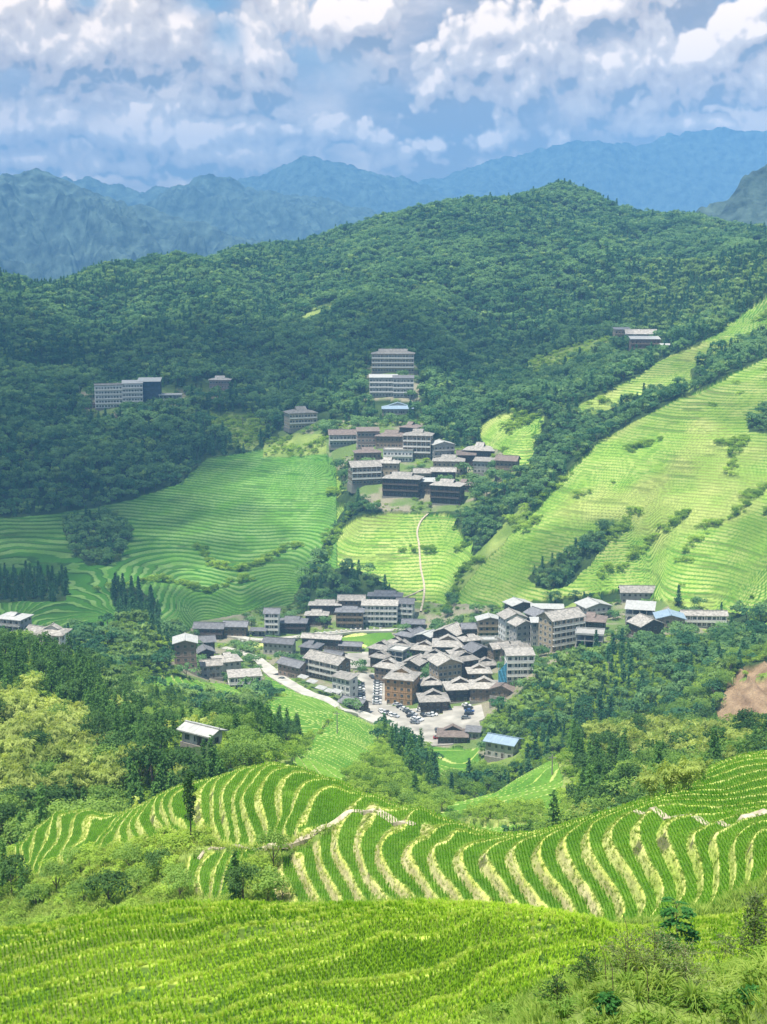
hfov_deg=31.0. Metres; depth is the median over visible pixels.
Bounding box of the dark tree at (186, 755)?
[165,746,214,768]
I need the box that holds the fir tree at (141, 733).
[135,723,148,744]
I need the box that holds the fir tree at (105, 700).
[100,693,110,719]
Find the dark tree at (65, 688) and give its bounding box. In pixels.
[55,679,83,697]
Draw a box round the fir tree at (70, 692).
[67,686,75,705]
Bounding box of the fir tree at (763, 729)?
[759,723,766,738]
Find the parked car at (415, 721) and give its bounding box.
[410,719,419,723]
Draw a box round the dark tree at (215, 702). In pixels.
[200,699,223,710]
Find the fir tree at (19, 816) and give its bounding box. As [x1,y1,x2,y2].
[12,809,26,845]
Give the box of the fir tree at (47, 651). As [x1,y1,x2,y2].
[44,649,53,675]
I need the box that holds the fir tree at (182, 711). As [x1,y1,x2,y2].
[178,705,185,732]
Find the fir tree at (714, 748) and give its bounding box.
[703,725,722,758]
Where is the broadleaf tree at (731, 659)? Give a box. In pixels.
[720,653,740,669]
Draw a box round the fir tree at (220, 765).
[214,758,225,777]
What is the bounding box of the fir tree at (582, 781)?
[573,768,586,807]
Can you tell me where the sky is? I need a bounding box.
[0,0,766,192]
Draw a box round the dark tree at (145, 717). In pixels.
[120,710,157,725]
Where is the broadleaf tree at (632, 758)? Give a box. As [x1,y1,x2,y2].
[629,748,654,763]
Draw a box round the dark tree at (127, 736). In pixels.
[100,733,132,748]
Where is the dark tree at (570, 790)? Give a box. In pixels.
[565,783,588,798]
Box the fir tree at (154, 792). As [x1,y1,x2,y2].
[149,781,160,798]
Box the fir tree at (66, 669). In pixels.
[64,652,71,680]
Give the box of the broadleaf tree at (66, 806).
[47,798,89,812]
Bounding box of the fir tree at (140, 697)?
[138,692,145,706]
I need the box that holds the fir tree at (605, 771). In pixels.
[598,762,608,785]
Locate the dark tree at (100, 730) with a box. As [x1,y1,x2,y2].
[76,711,112,741]
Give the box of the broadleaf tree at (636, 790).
[631,773,662,794]
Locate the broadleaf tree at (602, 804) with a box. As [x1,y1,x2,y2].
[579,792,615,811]
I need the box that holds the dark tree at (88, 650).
[83,647,101,662]
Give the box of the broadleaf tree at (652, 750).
[638,746,672,763]
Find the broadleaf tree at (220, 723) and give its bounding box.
[214,712,244,733]
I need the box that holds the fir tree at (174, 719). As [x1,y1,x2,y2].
[169,714,181,745]
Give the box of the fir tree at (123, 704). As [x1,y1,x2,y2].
[120,702,126,714]
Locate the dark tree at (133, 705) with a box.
[117,703,148,716]
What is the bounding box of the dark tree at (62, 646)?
[47,642,70,655]
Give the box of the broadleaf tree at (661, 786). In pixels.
[656,781,679,790]
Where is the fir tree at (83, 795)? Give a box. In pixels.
[77,786,87,805]
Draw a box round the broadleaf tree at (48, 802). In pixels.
[32,787,53,805]
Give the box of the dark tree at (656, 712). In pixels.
[645,709,663,720]
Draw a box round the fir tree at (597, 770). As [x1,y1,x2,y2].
[589,757,601,782]
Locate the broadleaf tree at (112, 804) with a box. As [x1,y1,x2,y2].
[84,794,130,813]
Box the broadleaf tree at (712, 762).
[694,756,719,765]
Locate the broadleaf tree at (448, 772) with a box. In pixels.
[439,768,462,779]
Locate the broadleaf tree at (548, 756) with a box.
[543,754,553,760]
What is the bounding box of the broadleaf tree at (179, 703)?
[170,699,188,707]
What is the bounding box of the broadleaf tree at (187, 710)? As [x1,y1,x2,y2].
[178,706,198,713]
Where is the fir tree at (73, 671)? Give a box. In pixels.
[67,658,75,682]
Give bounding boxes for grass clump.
[542,992,586,1016]
[581,977,661,1006]
[593,946,721,1008]
[658,990,717,1015]
[716,950,766,994]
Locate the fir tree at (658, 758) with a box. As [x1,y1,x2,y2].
[649,740,665,770]
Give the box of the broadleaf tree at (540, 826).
[520,819,557,829]
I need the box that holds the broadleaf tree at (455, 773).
[444,770,466,781]
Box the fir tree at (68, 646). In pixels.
[65,633,74,659]
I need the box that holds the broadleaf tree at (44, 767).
[24,756,67,781]
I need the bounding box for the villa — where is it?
[381,402,413,415]
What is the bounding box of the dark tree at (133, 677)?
[121,667,138,680]
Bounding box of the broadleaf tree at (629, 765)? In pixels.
[611,760,649,778]
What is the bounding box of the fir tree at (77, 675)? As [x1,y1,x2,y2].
[73,664,82,702]
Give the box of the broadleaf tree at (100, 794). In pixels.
[87,781,131,803]
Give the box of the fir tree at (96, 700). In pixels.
[93,693,102,713]
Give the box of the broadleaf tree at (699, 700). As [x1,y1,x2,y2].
[691,697,704,706]
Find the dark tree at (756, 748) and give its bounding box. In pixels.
[744,731,766,753]
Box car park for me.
[356,672,484,745]
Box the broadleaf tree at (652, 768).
[640,762,661,772]
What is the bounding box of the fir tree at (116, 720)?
[112,709,122,735]
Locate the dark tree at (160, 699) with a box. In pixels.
[151,696,168,705]
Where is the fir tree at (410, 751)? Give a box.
[403,733,415,771]
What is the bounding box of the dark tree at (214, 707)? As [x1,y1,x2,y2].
[202,700,230,716]
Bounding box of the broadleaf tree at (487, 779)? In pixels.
[478,775,496,789]
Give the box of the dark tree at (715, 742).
[708,736,733,749]
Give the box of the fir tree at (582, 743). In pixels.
[575,734,585,767]
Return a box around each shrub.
[533,971,571,1003]
[557,946,607,984]
[593,991,622,1015]
[595,928,658,975]
[613,923,692,974]
[657,933,685,958]
[659,937,714,984]
[705,932,739,955]
[706,986,738,1011]
[729,983,763,1005]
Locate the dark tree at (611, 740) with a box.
[598,730,631,755]
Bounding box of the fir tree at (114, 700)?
[111,692,119,717]
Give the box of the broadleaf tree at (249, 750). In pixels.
[227,740,260,764]
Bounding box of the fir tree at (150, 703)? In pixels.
[147,693,154,706]
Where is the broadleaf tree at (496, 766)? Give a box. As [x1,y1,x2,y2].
[485,761,511,771]
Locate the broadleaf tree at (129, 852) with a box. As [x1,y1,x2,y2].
[109,842,147,865]
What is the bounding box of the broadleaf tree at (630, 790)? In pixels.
[627,772,662,793]
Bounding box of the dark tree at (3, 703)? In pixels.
[0,700,9,713]
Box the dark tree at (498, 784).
[490,780,506,790]
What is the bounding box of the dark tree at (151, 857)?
[142,846,170,873]
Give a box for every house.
[0,611,33,631]
[24,624,45,632]
[33,622,72,656]
[83,402,94,408]
[159,393,181,404]
[172,633,197,675]
[177,720,228,747]
[192,621,224,639]
[196,644,215,658]
[198,635,215,654]
[198,658,222,680]
[209,375,231,391]
[210,652,242,673]
[223,620,249,637]
[226,668,262,688]
[261,636,297,654]
[263,607,281,635]
[276,656,307,677]
[280,616,308,633]
[298,640,324,655]
[300,632,343,650]
[302,649,352,680]
[304,609,329,627]
[308,599,341,615]
[323,649,346,655]
[328,429,356,449]
[330,670,359,697]
[334,606,364,628]
[337,594,365,607]
[337,694,371,712]
[338,641,363,651]
[346,459,382,492]
[353,447,382,459]
[356,427,379,449]
[366,639,393,657]
[367,590,403,599]
[368,649,394,667]
[372,657,406,682]
[375,429,403,448]
[380,457,400,480]
[381,471,423,499]
[382,666,422,705]
[383,447,412,461]
[387,636,401,643]
[387,644,410,661]
[393,627,419,642]
[393,638,415,657]
[396,597,416,620]
[399,421,422,432]
[401,618,425,628]
[402,428,434,459]
[402,653,427,671]
[410,639,432,655]
[413,468,430,476]
[413,626,424,631]
[415,629,433,642]
[416,688,450,713]
[419,675,442,692]
[421,477,435,494]
[421,648,447,663]
[426,651,462,691]
[430,467,456,481]
[430,478,466,505]
[431,439,455,458]
[432,454,465,474]
[432,622,463,637]
[432,634,463,651]
[436,723,468,743]
[442,676,469,703]
[445,645,469,654]
[451,650,480,678]
[456,450,476,466]
[456,633,482,644]
[459,479,474,491]
[459,622,476,635]
[462,640,487,658]
[463,442,494,456]
[465,663,492,679]
[468,676,497,703]
[473,457,494,476]
[474,613,498,635]
[479,636,498,646]
[479,656,496,668]
[483,732,523,762]
[485,640,508,661]
[488,682,514,707]
[494,454,520,480]
[498,640,530,661]
[502,596,531,612]
[522,606,544,620]
[530,603,563,610]
[574,597,612,617]
[575,627,604,647]
[584,611,607,627]
[612,327,629,336]
[618,585,655,602]
[623,329,656,337]
[625,600,655,624]
[626,613,665,637]
[679,609,728,627]
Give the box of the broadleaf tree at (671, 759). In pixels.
[655,750,697,767]
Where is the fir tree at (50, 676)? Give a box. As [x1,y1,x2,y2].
[45,661,58,696]
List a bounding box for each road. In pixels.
[221,647,423,741]
[227,628,404,640]
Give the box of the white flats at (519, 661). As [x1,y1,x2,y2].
[503,647,535,685]
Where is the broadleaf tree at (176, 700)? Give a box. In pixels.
[161,693,181,703]
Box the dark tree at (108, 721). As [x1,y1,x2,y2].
[81,707,122,735]
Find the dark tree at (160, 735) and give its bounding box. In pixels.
[132,720,181,747]
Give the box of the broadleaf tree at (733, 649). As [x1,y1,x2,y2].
[726,646,738,652]
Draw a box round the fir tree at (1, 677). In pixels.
[0,652,5,683]
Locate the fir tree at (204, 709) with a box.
[198,699,209,720]
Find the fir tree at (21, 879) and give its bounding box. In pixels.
[14,861,26,896]
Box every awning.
[297,674,308,678]
[306,678,318,683]
[315,685,326,689]
[330,688,342,693]
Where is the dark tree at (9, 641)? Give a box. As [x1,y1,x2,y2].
[0,635,13,651]
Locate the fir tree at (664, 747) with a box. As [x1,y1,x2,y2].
[660,739,668,756]
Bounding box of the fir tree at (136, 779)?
[125,760,145,807]
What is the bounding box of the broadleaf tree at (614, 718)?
[598,716,626,734]
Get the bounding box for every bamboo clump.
[0,684,18,695]
[0,688,25,704]
[0,716,36,736]
[0,718,13,730]
[0,736,15,760]
[0,752,13,764]
[0,760,14,782]
[0,761,32,783]
[0,776,19,802]
[1,700,21,720]
[1,730,29,743]
[1,776,29,789]
[2,698,28,713]
[4,741,29,759]
[5,766,40,786]
[6,732,39,752]
[6,755,26,769]
[7,714,38,741]
[10,744,39,768]
[13,709,37,719]
[16,682,33,697]
[16,745,52,774]
[19,669,44,692]
[19,692,39,711]
[20,709,46,741]
[24,697,43,709]
[24,703,48,715]
[26,711,47,729]
[29,774,53,800]
[39,692,63,707]
[39,723,67,748]
[43,711,55,728]
[44,740,78,765]
[46,716,71,728]
[46,732,71,761]
[46,759,80,778]
[50,720,72,730]
[53,759,86,801]
[54,709,82,723]
[57,703,75,714]
[57,772,82,799]
[59,771,94,797]
[60,721,79,743]
[63,742,84,762]
[65,700,88,711]
[65,704,87,711]
[65,744,96,775]
[67,706,89,717]
[67,722,86,744]
[68,747,92,775]
[69,728,100,745]
[70,713,91,725]
[74,740,91,753]
[76,735,97,755]
[82,759,98,768]
[82,762,109,784]
[87,766,115,792]
[91,731,109,745]
[95,761,124,784]
[96,750,124,769]
[96,768,121,800]
[109,763,134,797]
[111,694,125,708]
[115,743,132,767]
[123,742,145,767]
[132,796,139,807]
[133,753,156,783]
[157,763,186,778]
[181,714,207,722]
[199,712,217,725]
[566,802,600,819]
[581,719,607,745]
[585,728,599,749]
[597,722,613,731]
[598,742,614,754]
[601,723,619,734]
[615,722,638,746]
[620,717,643,727]
[621,727,642,748]
[629,740,641,751]
[630,737,654,754]
[631,764,659,792]
[634,768,663,797]
[639,730,666,742]
[640,735,666,747]
[642,713,660,731]
[642,717,660,733]
[646,727,658,731]
[652,759,688,793]
[656,723,681,738]
[658,713,679,728]
[663,719,687,731]
[666,733,682,746]
[669,742,684,748]
[671,755,708,790]
[677,735,706,747]
[684,740,707,749]
[684,743,709,755]
[685,723,704,733]
[685,734,705,743]
[686,719,698,726]
[688,757,713,779]
[696,718,710,728]
[706,718,730,728]
[710,733,739,743]
[721,744,743,758]
[723,713,744,724]
[725,727,750,734]
[725,729,746,736]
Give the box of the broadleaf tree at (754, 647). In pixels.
[749,644,761,653]
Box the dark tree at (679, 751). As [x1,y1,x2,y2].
[671,746,703,754]
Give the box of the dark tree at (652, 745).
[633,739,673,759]
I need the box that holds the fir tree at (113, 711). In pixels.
[110,705,115,715]
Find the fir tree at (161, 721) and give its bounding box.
[156,714,168,750]
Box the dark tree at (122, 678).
[109,674,138,693]
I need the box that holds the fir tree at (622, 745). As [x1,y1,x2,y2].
[617,740,626,759]
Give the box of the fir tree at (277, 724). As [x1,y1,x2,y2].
[274,720,284,742]
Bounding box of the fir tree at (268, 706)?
[261,702,273,721]
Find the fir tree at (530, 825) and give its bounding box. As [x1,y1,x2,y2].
[527,819,532,827]
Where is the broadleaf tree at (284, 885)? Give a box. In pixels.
[269,876,296,899]
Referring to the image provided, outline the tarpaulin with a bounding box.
[498,663,506,682]
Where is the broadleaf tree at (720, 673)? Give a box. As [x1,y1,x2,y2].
[711,668,734,684]
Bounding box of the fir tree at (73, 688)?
[71,679,79,703]
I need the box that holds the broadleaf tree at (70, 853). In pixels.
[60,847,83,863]
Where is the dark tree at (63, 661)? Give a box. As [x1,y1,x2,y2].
[42,653,71,671]
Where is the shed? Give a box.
[465,725,481,739]
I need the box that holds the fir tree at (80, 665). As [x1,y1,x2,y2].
[77,658,86,684]
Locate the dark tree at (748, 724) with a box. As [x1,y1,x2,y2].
[729,718,759,731]
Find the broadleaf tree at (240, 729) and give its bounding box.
[225,726,254,738]
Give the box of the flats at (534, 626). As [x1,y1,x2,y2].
[529,617,538,647]
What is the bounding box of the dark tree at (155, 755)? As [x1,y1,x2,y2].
[125,736,181,787]
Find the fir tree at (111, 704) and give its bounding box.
[107,699,115,714]
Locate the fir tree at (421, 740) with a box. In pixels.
[417,728,425,750]
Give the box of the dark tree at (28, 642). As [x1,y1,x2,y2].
[25,637,40,655]
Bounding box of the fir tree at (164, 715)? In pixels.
[159,706,172,740]
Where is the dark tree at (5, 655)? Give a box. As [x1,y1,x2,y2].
[0,647,9,658]
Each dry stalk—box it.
[604,947,613,990]
[640,955,648,1002]
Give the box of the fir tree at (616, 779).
[614,776,620,792]
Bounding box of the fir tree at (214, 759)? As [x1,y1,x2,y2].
[205,747,219,776]
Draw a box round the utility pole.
[549,755,555,774]
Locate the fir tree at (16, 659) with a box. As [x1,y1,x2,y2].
[11,645,22,679]
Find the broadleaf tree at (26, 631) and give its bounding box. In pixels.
[15,630,32,638]
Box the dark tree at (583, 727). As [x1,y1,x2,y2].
[571,720,596,736]
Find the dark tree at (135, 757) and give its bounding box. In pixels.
[116,746,156,785]
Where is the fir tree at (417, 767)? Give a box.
[414,755,422,778]
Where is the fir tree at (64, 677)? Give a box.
[58,665,69,698]
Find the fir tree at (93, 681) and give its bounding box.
[88,661,96,695]
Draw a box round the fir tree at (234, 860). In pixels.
[226,849,241,900]
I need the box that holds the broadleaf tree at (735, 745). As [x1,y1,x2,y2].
[716,737,752,754]
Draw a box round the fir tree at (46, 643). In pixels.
[40,631,49,655]
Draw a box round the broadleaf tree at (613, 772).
[606,760,643,785]
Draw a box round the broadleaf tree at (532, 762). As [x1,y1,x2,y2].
[523,758,541,769]
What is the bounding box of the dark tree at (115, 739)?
[92,730,136,755]
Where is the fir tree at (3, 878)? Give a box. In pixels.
[0,837,11,887]
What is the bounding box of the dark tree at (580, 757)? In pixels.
[573,753,599,770]
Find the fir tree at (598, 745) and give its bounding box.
[594,734,601,755]
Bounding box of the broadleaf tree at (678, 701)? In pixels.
[672,698,691,706]
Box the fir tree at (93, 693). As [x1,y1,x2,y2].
[90,688,98,709]
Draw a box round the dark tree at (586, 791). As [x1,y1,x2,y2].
[579,779,605,795]
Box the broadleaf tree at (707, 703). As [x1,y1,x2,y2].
[699,698,722,710]
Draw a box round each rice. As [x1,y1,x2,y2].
[0,896,766,1023]
[12,749,766,921]
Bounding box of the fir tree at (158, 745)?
[147,725,160,750]
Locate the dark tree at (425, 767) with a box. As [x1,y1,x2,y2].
[420,762,440,773]
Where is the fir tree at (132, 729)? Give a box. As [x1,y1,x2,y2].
[128,724,137,737]
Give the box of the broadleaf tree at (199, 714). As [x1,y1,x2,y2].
[188,710,216,722]
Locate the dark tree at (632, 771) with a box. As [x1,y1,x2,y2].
[606,763,643,784]
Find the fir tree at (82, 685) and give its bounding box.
[77,676,84,703]
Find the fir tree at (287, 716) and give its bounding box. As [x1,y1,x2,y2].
[283,708,290,734]
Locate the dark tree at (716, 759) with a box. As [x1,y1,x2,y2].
[705,753,727,763]
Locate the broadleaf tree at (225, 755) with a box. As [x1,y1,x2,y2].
[217,744,248,770]
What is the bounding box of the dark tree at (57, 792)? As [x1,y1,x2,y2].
[31,784,78,805]
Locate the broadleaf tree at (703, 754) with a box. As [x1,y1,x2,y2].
[667,744,710,761]
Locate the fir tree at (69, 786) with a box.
[64,774,76,806]
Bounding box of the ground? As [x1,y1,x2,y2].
[0,189,766,1023]
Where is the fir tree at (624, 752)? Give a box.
[619,748,628,760]
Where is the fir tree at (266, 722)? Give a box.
[261,712,275,736]
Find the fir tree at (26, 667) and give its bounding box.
[24,662,29,675]
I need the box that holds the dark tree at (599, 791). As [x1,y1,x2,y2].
[575,784,621,803]
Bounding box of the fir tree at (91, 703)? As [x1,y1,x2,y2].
[87,701,95,718]
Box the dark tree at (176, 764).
[159,757,196,776]
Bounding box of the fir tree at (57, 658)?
[53,648,64,685]
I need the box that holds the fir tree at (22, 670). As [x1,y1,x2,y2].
[18,660,26,685]
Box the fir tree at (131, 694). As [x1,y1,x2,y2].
[129,691,133,703]
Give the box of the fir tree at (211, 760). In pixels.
[204,735,217,778]
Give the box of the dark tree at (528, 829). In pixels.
[508,824,536,832]
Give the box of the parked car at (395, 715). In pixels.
[390,713,399,717]
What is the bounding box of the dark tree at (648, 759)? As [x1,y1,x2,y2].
[638,750,668,766]
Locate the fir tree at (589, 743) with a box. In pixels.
[581,739,592,766]
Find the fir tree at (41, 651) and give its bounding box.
[38,642,46,671]
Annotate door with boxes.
[197,736,201,745]
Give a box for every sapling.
[653,896,700,948]
[730,887,766,956]
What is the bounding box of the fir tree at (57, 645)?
[54,643,64,672]
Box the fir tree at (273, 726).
[269,710,276,738]
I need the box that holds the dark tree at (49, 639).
[30,631,58,648]
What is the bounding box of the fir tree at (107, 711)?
[103,706,110,733]
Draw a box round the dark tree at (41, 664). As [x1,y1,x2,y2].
[29,656,57,681]
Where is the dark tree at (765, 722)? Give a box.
[754,712,766,729]
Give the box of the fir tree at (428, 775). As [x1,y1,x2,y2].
[424,761,432,788]
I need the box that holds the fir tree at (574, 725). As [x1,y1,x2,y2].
[568,718,580,753]
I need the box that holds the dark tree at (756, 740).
[747,733,766,743]
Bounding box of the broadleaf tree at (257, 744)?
[221,733,273,762]
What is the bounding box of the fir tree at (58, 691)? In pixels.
[55,683,65,704]
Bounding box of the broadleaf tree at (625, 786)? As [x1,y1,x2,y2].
[599,776,639,800]
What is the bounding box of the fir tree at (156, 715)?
[150,702,160,725]
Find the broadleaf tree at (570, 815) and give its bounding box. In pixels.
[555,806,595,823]
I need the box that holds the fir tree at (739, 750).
[734,743,743,754]
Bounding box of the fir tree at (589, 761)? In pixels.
[584,755,593,781]
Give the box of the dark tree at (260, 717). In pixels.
[230,708,266,726]
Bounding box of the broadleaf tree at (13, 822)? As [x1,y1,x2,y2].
[0,809,37,845]
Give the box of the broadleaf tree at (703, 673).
[702,667,720,675]
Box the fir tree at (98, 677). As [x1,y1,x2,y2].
[96,673,104,687]
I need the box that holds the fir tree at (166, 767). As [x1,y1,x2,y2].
[157,753,170,791]
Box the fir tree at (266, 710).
[260,706,272,734]
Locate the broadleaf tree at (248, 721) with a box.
[223,712,263,734]
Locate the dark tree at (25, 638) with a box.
[22,632,39,647]
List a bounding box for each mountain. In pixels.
[0,168,263,280]
[61,176,168,205]
[145,173,379,241]
[237,155,458,213]
[418,127,766,211]
[696,164,766,225]
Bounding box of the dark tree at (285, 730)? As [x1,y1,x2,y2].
[278,723,299,740]
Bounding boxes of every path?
[197,809,362,859]
[358,808,415,826]
[405,589,422,597]
[416,513,428,610]
[633,806,669,819]
[668,808,766,826]
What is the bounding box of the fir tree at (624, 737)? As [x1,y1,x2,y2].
[618,726,629,760]
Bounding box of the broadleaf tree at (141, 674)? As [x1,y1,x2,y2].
[132,669,153,683]
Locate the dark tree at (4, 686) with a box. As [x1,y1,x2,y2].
[0,683,12,689]
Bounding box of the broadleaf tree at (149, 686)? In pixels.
[140,683,155,692]
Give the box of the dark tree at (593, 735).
[590,731,615,747]
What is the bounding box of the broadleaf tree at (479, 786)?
[465,781,486,794]
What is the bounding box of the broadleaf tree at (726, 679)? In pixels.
[715,675,735,686]
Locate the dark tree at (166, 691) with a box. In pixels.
[159,685,178,701]
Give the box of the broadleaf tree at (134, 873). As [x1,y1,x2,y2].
[119,863,156,891]
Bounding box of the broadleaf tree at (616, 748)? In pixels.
[609,744,618,759]
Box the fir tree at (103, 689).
[100,683,108,709]
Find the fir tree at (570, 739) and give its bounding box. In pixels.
[564,721,579,753]
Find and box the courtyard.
[345,652,370,667]
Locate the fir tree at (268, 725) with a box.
[261,716,278,756]
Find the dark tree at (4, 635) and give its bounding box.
[0,632,15,653]
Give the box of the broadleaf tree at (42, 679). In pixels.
[17,670,47,685]
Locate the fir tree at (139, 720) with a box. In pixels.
[135,713,143,743]
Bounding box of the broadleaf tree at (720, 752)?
[699,745,731,759]
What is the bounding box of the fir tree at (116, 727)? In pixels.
[111,712,121,735]
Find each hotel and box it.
[94,383,127,411]
[122,380,142,405]
[282,406,317,432]
[361,599,398,626]
[369,374,397,397]
[371,349,414,374]
[392,375,413,397]
[536,606,586,652]
[629,336,660,350]
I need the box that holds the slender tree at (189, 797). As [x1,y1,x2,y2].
[182,770,196,834]
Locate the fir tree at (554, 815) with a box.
[542,790,563,826]
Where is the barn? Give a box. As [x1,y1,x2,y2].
[653,608,686,630]
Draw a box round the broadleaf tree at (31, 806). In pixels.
[8,797,38,817]
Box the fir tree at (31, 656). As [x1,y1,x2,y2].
[28,642,38,669]
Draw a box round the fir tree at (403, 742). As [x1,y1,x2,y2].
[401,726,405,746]
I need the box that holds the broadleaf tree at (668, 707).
[665,703,679,709]
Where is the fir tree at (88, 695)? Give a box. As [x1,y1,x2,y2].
[83,689,93,711]
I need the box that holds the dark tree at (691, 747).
[669,743,704,755]
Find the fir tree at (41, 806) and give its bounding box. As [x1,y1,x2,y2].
[32,782,50,826]
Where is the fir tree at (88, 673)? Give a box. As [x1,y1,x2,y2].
[84,662,92,693]
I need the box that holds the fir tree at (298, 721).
[293,715,302,736]
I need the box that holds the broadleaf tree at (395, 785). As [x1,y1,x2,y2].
[381,781,401,795]
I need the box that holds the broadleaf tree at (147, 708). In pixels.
[142,706,159,713]
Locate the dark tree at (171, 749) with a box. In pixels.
[158,744,190,766]
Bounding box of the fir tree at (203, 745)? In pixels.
[199,739,207,777]
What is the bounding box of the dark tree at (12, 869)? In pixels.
[0,853,31,892]
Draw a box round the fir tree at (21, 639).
[19,636,25,661]
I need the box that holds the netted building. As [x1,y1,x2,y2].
[137,377,161,403]
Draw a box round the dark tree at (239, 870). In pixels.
[218,861,264,898]
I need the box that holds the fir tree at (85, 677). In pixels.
[80,668,90,698]
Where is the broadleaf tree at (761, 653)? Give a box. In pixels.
[757,649,766,657]
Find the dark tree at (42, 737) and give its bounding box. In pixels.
[19,729,52,750]
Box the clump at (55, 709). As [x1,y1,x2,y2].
[45,703,75,724]
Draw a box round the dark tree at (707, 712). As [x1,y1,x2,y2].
[695,707,717,718]
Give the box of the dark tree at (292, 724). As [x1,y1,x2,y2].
[281,720,300,729]
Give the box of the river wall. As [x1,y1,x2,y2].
[238,627,380,643]
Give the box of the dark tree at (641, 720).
[628,715,655,729]
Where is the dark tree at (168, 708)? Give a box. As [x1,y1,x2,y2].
[158,706,179,713]
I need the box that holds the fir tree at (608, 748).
[606,744,614,772]
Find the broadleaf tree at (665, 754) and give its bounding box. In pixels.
[646,748,679,766]
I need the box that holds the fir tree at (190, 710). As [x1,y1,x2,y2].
[187,706,192,717]
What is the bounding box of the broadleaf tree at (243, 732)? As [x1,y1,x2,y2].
[227,725,260,744]
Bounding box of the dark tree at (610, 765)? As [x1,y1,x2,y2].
[594,751,620,770]
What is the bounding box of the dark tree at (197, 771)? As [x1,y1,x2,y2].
[162,764,208,788]
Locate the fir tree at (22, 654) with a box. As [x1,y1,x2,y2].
[20,650,25,668]
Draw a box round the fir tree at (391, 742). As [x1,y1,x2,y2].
[386,725,396,753]
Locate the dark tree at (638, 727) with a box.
[622,724,645,732]
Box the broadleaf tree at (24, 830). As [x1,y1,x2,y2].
[16,815,37,840]
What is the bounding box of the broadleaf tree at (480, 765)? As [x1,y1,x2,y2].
[466,760,486,769]
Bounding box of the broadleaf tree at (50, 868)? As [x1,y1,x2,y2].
[39,858,75,890]
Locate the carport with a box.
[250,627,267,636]
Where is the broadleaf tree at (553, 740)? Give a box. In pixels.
[543,737,561,750]
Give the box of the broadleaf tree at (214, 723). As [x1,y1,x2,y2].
[208,714,230,732]
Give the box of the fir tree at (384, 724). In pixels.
[382,717,388,738]
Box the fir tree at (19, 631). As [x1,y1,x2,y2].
[17,629,28,656]
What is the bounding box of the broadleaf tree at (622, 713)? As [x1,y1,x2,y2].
[614,709,629,719]
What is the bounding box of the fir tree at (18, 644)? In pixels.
[16,637,25,662]
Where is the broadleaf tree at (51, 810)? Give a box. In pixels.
[25,805,80,828]
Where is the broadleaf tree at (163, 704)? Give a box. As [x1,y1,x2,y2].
[147,699,165,707]
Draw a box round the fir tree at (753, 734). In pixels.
[749,726,757,744]
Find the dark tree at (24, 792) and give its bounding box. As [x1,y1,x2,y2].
[0,785,39,818]
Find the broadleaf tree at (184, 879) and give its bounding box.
[160,868,200,896]
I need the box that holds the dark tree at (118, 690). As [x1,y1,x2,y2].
[106,682,140,700]
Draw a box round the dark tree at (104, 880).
[83,868,132,899]
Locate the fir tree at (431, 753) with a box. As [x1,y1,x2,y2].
[428,745,437,764]
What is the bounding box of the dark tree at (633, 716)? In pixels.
[625,713,644,724]
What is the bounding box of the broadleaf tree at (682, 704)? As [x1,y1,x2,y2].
[676,701,691,707]
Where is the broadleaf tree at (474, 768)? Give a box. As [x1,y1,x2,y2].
[463,765,478,770]
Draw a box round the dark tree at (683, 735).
[668,730,697,745]
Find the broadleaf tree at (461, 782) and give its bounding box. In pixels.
[454,777,473,793]
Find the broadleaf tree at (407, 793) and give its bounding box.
[390,787,415,803]
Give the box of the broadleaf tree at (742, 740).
[734,737,766,753]
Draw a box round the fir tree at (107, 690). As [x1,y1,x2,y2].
[102,680,110,702]
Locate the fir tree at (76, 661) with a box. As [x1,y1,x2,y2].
[74,652,82,677]
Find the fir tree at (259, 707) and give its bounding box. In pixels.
[254,696,263,733]
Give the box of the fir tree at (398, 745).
[393,734,404,760]
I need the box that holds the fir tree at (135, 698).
[133,693,138,709]
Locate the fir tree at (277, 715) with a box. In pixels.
[276,709,284,724]
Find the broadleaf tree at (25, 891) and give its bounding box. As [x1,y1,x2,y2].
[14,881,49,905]
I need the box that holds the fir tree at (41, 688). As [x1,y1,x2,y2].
[37,671,48,697]
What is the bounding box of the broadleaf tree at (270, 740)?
[256,733,281,751]
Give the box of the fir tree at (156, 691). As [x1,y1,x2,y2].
[153,684,159,698]
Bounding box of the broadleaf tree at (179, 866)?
[161,862,186,877]
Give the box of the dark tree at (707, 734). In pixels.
[697,725,725,737]
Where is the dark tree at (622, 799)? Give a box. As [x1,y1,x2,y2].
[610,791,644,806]
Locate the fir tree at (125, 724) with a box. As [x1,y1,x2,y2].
[117,708,130,737]
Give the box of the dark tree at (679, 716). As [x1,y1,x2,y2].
[664,711,691,725]
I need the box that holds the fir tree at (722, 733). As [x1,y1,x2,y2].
[718,727,726,749]
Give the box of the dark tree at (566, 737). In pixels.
[564,730,586,739]
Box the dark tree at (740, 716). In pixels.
[726,707,762,722]
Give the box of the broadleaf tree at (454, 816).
[445,809,469,821]
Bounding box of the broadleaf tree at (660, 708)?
[652,705,666,715]
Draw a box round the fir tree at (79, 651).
[75,645,84,667]

